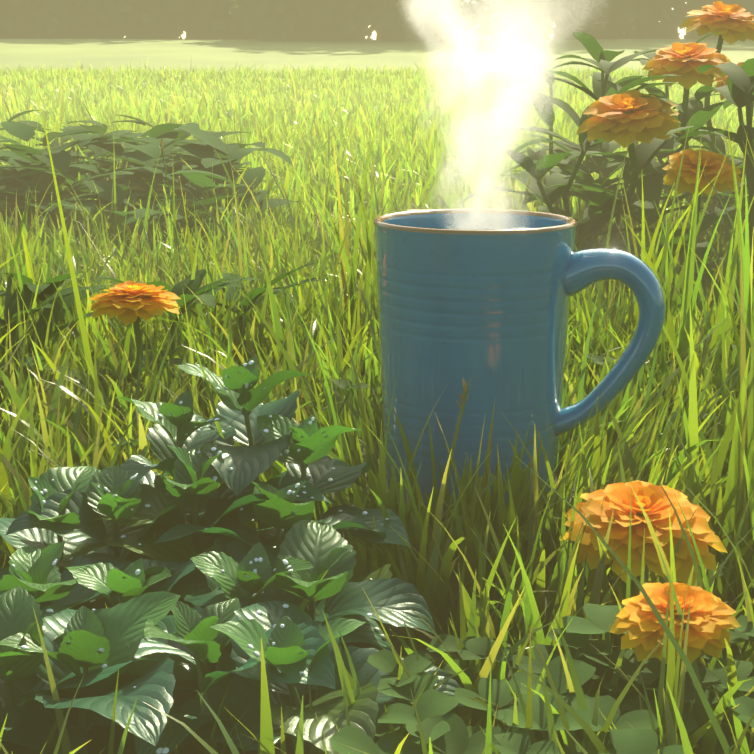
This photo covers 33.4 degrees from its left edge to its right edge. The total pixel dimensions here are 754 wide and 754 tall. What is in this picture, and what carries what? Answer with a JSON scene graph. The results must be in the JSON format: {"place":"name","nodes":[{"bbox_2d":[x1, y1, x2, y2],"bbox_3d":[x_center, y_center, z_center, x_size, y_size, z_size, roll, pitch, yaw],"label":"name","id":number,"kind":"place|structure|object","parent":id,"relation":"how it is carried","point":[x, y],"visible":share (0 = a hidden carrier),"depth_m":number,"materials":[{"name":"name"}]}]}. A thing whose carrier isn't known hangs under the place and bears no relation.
{"place":"outdoors","nodes":[
{"label":"outdoors","id":0,"kind":"place"},
{"bbox_2d":[0,73,753,249],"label":"grass","id":1,"kind":"structure","parent":0,"point":[400,156],"depth_m":2.14,"materials":[{"name":"green plant"}]},
{"bbox_2d":[0,55,753,129],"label":"grass","id":2,"kind":"structure","parent":0,"point":[131,94],"depth_m":8.47,"materials":[{"name":"green plant"}]},
{"bbox_2d":[0,38,753,753],"bbox_3d":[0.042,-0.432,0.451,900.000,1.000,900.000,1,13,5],"label":"lawn ground","id":3,"kind":"structure","parent":0,"point":[154,54],"depth_m":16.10,"materials":[{"name":"green plant"}]},
{"bbox_2d":[0,110,298,236],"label":"herb patch","id":4,"kind":"object","parent":3,"relation":"on","point":[141,154],"visible":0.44,"depth_m":1.47,"materials":[{"name":"green plant"}]},
{"bbox_2d":[0,356,464,753],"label":"mint","id":5,"kind":"object","parent":3,"relation":"on","point":[182,593],"depth_m":0.37,"materials":[{"name":"green plant"}]},
{"bbox_2d":[12,360,388,753],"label":"dew drops","id":6,"kind":"object","parent":5,"relation":"on","point":[164,750],"visible":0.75,"depth_m":0.40,"materials":[{"name":"clear liquid"}]},
{"bbox_2d":[0,16,753,707],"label":"marigold greens","id":7,"kind":"object","parent":3,"relation":"on","point":[638,164],"visible":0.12,"depth_m":1.11,"materials":[{"name":"green plant"}]},
{"bbox_2d":[0,0,753,41],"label":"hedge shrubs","id":8,"kind":"object","parent":3,"relation":"on","point":[305,20],"visible":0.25,"depth_m":24.20,"materials":[{"name":"plant"}]},
{"bbox_2d":[0,111,753,564],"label":"tall grass","id":9,"kind":"structure","parent":3,"relation":"on","point":[742,363],"depth_m":0.70,"materials":[{"name":"green plant"}]},
{"bbox_2d":[68,138,753,753],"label":"grass blades","id":10,"kind":"object","parent":3,"relation":"on","point":[464,398],"visible":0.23,"depth_m":0.46,"materials":[{"name":"green plant"}]},
{"bbox_2d":[69,274,753,753],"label":"clover leaves","id":11,"kind":"object","parent":3,"relation":"on","point":[445,728],"visible":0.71,"depth_m":0.32,"materials":[{"name":"green plant"}]},
{"bbox_2d":[88,1,753,663],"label":"marigold flowers","id":12,"kind":"object","parent":3,"relation":"on","point":[712,617],"visible":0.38,"depth_m":0.41,"materials":[{"name":"orange plant"}]},
{"bbox_2d":[186,0,693,39],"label":"butterflies","id":13,"kind":"object","parent":3,"relation":"on","point":[686,34],"depth_m":29.25,"materials":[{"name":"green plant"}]},
{"bbox_2d":[316,378,616,602],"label":"grass","id":14,"kind":"structure","parent":3,"relation":"on","point":[469,536],"depth_m":0.45,"materials":[{"name":"green plant"}]},
{"bbox_2d":[374,209,665,519],"bbox_3d":[0.060,-0.006,0.550,0.124,0.125,0.087,1,13,5],"label":"mug","id":15,"kind":"object","parent":3,"relation":"on","point":[487,309],"visible":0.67,"depth_m":0.52,"materials":[{"name":"ceramic"}]},
{"bbox_2d":[124,0,686,229],"label":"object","id":16,"kind":"structure","parent":0,"point":[478,65],"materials":[{"name":"white"}]}
]}

